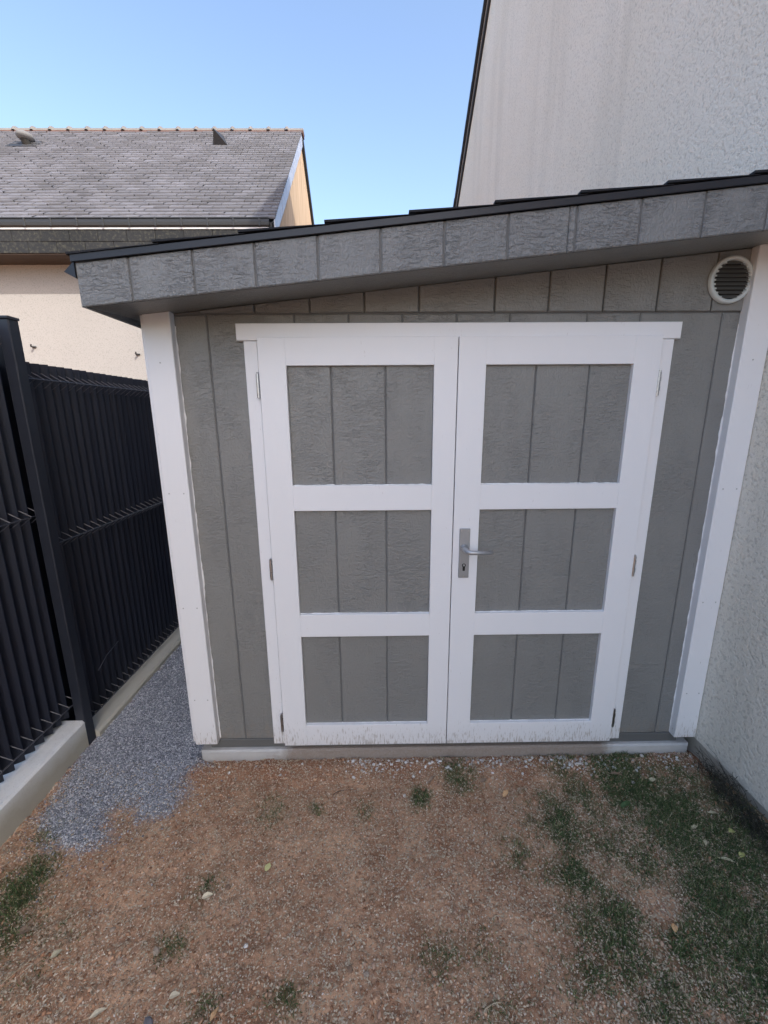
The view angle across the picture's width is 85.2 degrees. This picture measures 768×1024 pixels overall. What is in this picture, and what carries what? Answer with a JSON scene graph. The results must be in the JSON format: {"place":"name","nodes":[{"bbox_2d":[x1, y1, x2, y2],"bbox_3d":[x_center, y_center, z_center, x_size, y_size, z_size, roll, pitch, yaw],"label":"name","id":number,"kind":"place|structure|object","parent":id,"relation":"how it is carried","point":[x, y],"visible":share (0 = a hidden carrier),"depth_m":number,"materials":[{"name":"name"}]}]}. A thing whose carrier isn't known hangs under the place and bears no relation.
{"place":"outdoors","nodes":[
{"label":"outdoors","id":0,"kind":"place"},
{"bbox_2d":[0,126,313,380],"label":"neighbour house","id":1,"kind":"structure","parent":0,"point":[66,189],"depth_m":6.52,"materials":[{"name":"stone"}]},
{"bbox_2d":[0,0,483,223],"label":"sky","id":2,"kind":"structure","parent":0,"point":[378,91],"materials":[{"name":"blue"}]},
{"bbox_2d":[0,644,767,1023],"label":"ground","id":3,"kind":"structure","parent":0,"point":[250,960],"depth_m":1.48,"materials":[{"name":"soil"}]},
{"bbox_2d":[16,925,31,934],"bbox_3d":[-1.203,1.399,1.396,0.043,0.008,0.028,0,10,-18],"label":"fallen leaf","id":4,"kind":"object","parent":3,"relation":"on","point":[20,931],"visible":1,"depth_m":1.40,"materials":[{"name":"brown plant"}]},
{"bbox_2d":[1,941,62,983],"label":"straw stem","id":5,"kind":"object","parent":3,"relation":"on","point":[25,963],"visible":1,"depth_m":1.31,"materials":[{"name":"beige plant"}]},
{"bbox_2d":[0,720,88,847],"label":"concrete kerb","id":6,"kind":"structure","parent":3,"relation":"on","point":[31,780],"depth_m":1.89,"materials":[{"name":"grey concrete"}]},
{"bbox_2d":[50,949,61,957],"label":"fallen leaf","id":7,"kind":"object","parent":3,"relation":"on","point":[56,952],"visible":1,"depth_m":1.33,"materials":[{"name":"beige plant"}]},
{"bbox_2d":[0,315,178,782],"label":"slatted fence","id":8,"kind":"object","parent":3,"relation":"on","point":[86,581],"visible":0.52,"depth_m":2.19,"materials":[{"name":"metal"}]},
{"bbox_2d":[82,1007,107,1020],"bbox_3d":[-0.828,1.439,1.196,0.061,0.006,0.020,1,0,-36],"label":"fallen leaf","id":9,"kind":"object","parent":3,"relation":"on","point":[96,1012],"visible":1,"depth_m":1.20,"materials":[{"name":"plant"}]},
{"bbox_2d":[116,957,122,963],"bbox_3d":[-0.838,1.419,1.320,0.020,0.012,0.016,-6,14,-23],"label":"stone","id":10,"kind":"object","parent":3,"relation":"on","point":[119,960],"visible":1,"depth_m":1.32,"materials":[{"name":"grey stone"}]},
{"bbox_2d":[30,687,209,856],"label":"gravel chips","id":11,"kind":"object","parent":3,"relation":"on","point":[172,695],"visible":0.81,"depth_m":2.04,"materials":[{"name":"grey gravel"}]},
{"bbox_2d":[3,760,239,925],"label":"stray gravel","id":12,"kind":"structure","parent":3,"relation":"on","point":[105,835],"depth_m":1.70,"materials":[{"name":"grey gravel"}]},
{"bbox_2d":[93,627,180,736],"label":"concrete kerb","id":13,"kind":"structure","parent":3,"relation":"on","point":[111,709],"depth_m":2.62,"materials":[{"name":"grey concrete"}]},
{"bbox_2d":[144,1016,153,1023],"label":"stone","id":14,"kind":"object","parent":3,"relation":"on","point":[148,1020],"visible":1,"depth_m":1.19,"materials":[{"name":"grey stone"}]},
{"bbox_2d":[153,946,159,955],"bbox_3d":[-0.731,1.413,1.341,0.020,0.014,0.031,-12,17,-41],"label":"stone","id":15,"kind":"object","parent":3,"relation":"on","point":[155,952],"visible":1,"depth_m":1.34,"materials":[{"name":"beige stone"}]},
{"bbox_2d":[142,645,186,688],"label":"gravel chips","id":16,"kind":"object","parent":3,"relation":"on","point":[173,672],"visible":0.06,"depth_m":2.77,"materials":[{"name":"grey gravel"}]},
{"bbox_2d":[169,991,179,998],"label":"fallen leaf","id":17,"kind":"object","parent":3,"relation":"on","point":[173,994],"visible":1,"depth_m":1.24,"materials":[{"name":"beige plant"}]},
{"bbox_2d":[202,892,212,898],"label":"fallen leaf","id":18,"kind":"object","parent":3,"relation":"on","point":[206,895],"visible":1,"depth_m":1.49,"materials":[{"name":"plant"}]},
{"bbox_2d":[210,1006,218,1020],"bbox_3d":[-0.486,1.436,1.196,0.015,0.005,0.035,-5,6,21],"label":"fallen leaf","id":19,"kind":"object","parent":3,"relation":"on","point":[213,1013],"visible":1,"depth_m":1.19,"materials":[{"name":"plant"}]},
{"bbox_2d":[265,863,270,870],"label":"fallen leaf","id":20,"kind":"object","parent":3,"relation":"on","point":[267,866],"visible":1,"depth_m":1.59,"materials":[{"name":"yellow plant"}]},
{"bbox_2d":[347,965,352,972],"bbox_3d":[-0.104,1.413,1.289,0.016,0.011,0.021,-8,15,-31],"label":"stone","id":21,"kind":"object","parent":3,"relation":"on","point":[350,969],"visible":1,"depth_m":1.29,"materials":[{"name":"grey stone"}]},
{"bbox_2d":[363,971,369,976],"bbox_3d":[-0.054,1.419,1.282,0.021,0.010,0.015,4,14,17],"label":"stone","id":22,"kind":"object","parent":3,"relation":"on","point":[366,973],"visible":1,"depth_m":1.28,"materials":[{"name":"grey stone"}]},
{"bbox_2d":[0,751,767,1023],"bbox_3d":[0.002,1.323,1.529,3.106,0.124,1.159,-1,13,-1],"label":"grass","id":23,"kind":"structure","parent":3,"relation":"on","point":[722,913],"depth_m":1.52,"materials":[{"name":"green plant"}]},
{"bbox_2d":[0,751,767,1023],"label":"dry grass flakes","id":24,"kind":"object","parent":3,"relation":"on","point":[350,979],"visible":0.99,"depth_m":1.47,"materials":[{"name":"beige plant"}]},
{"bbox_2d":[0,752,767,1023],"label":"dry grass bits","id":25,"kind":"object","parent":3,"relation":"on","point":[400,907],"visible":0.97,"depth_m":1.45,"materials":[{"name":"beige plant"}]},
{"bbox_2d":[0,752,767,1023],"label":"pebbles","id":26,"kind":"object","parent":3,"relation":"on","point":[227,976],"visible":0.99,"depth_m":1.46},
{"bbox_2d":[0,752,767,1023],"bbox_3d":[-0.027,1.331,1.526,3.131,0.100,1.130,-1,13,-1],"label":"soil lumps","id":27,"kind":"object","parent":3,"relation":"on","point":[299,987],"visible":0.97,"depth_m":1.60,"materials":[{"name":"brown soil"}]},
{"bbox_2d":[64,169,767,761],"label":"garden shed","id":28,"kind":"structure","parent":3,"relation":"on","point":[456,481],"depth_m":1.75,"materials":[{"name":"wood"}]},
{"bbox_2d":[256,336,457,745],"bbox_3d":[-0.105,0.223,1.846,0.801,1.862,0.038,-1,13,-1],"label":"door","id":29,"kind":"structure","parent":28,"relation":"in","point":[359,432],"depth_m":1.80,"materials":[{"name":"paint"}]},
{"bbox_2d":[446,335,663,742],"bbox_3d":[0.709,0.223,1.822,0.818,1.862,0.105,-1,13,-1],"label":"door","id":30,"kind":"structure","parent":28,"relation":"in","point":[552,434],"depth_m":1.81,"materials":[{"name":"paint"}]},
{"bbox_2d":[425,776,434,784],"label":"fallen leaf","id":31,"kind":"object","parent":3,"relation":"on","point":[431,778],"visible":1,"depth_m":1.95,"materials":[{"name":"plant"}]},
{"bbox_2d":[440,758,453,762],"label":"fallen leaf","id":32,"kind":"object","parent":3,"relation":"on","point":[448,760],"visible":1,"depth_m":2.03,"materials":[{"name":"plant"}]},
{"bbox_2d":[205,754,696,788],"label":"crushed stones","id":33,"kind":"object","parent":3,"relation":"on","point":[496,761],"visible":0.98,"depth_m":2.02,"materials":[{"name":"gravel"}]},
{"bbox_2d":[483,1002,500,1013],"bbox_3d":[0.311,1.431,1.207,0.061,0.009,0.012,-5,14,-20],"label":"straw stem","id":34,"kind":"object","parent":3,"relation":"on","point":[489,1006],"visible":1,"depth_m":1.21,"materials":[{"name":"beige plant"}]},
{"bbox_2d":[453,0,767,819],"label":"rendered house","id":35,"kind":"structure","parent":3,"relation":"on","point":[571,96],"depth_m":2.27,"materials":[{"name":"paint"}]},
{"bbox_2d":[621,801,629,806],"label":"fallen leaf","id":36,"kind":"object","parent":3,"relation":"on","point":[624,803],"visible":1,"depth_m":1.83,"materials":[{"name":"green plant"}]},
{"bbox_2d":[671,923,677,931],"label":"fallen leaf","id":37,"kind":"object","parent":3,"relation":"on","point":[674,928],"visible":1,"depth_m":1.38,"materials":[{"name":"beige plant"}]},
{"bbox_2d":[695,746,707,768],"bbox_3d":[1.495,1.179,1.969,0.070,0.124,0.093,-1,13,-1],"label":"withered weed","id":38,"kind":"object","parent":3,"relation":"on","point":[701,761],"visible":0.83,"depth_m":1.98,"materials":[{"name":"plant"}]},
{"bbox_2d":[695,750,739,801],"bbox_3d":[1.467,1.194,1.840,0.152,0.153,0.278,2,13,12],"label":"withered weed","id":39,"kind":"object","parent":3,"relation":"on","point":[721,780],"visible":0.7,"depth_m":1.82,"materials":[{"name":"green plant"}]},
{"bbox_2d":[694,748,745,804],"bbox_3d":[1.489,1.200,1.871,0.103,0.128,0.342,2,13,8],"label":"withered weed","id":40,"kind":"object","parent":3,"relation":"on","point":[709,772],"visible":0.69,"depth_m":1.93,"materials":[{"name":"plant"}]},
{"bbox_2d":[705,745,756,819],"bbox_3d":[1.468,1.210,1.762,0.144,0.157,0.459,-1,13,-1],"label":"withered weed","id":41,"kind":"object","parent":3,"relation":"on","point":[728,781],"visible":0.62,"depth_m":1.81,"materials":[{"name":"green plant"}]},
{"bbox_2d":[710,768,767,849],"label":"withered weed","id":42,"kind":"object","parent":3,"relation":"on","point":[731,804],"visible":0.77,"depth_m":1.70,"materials":[{"name":"plant"}]},
{"bbox_2d":[721,775,767,851],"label":"withered weed","id":43,"kind":"object","parent":3,"relation":"on","point":[750,820],"visible":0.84,"depth_m":1.65,"materials":[{"name":"green plant"}]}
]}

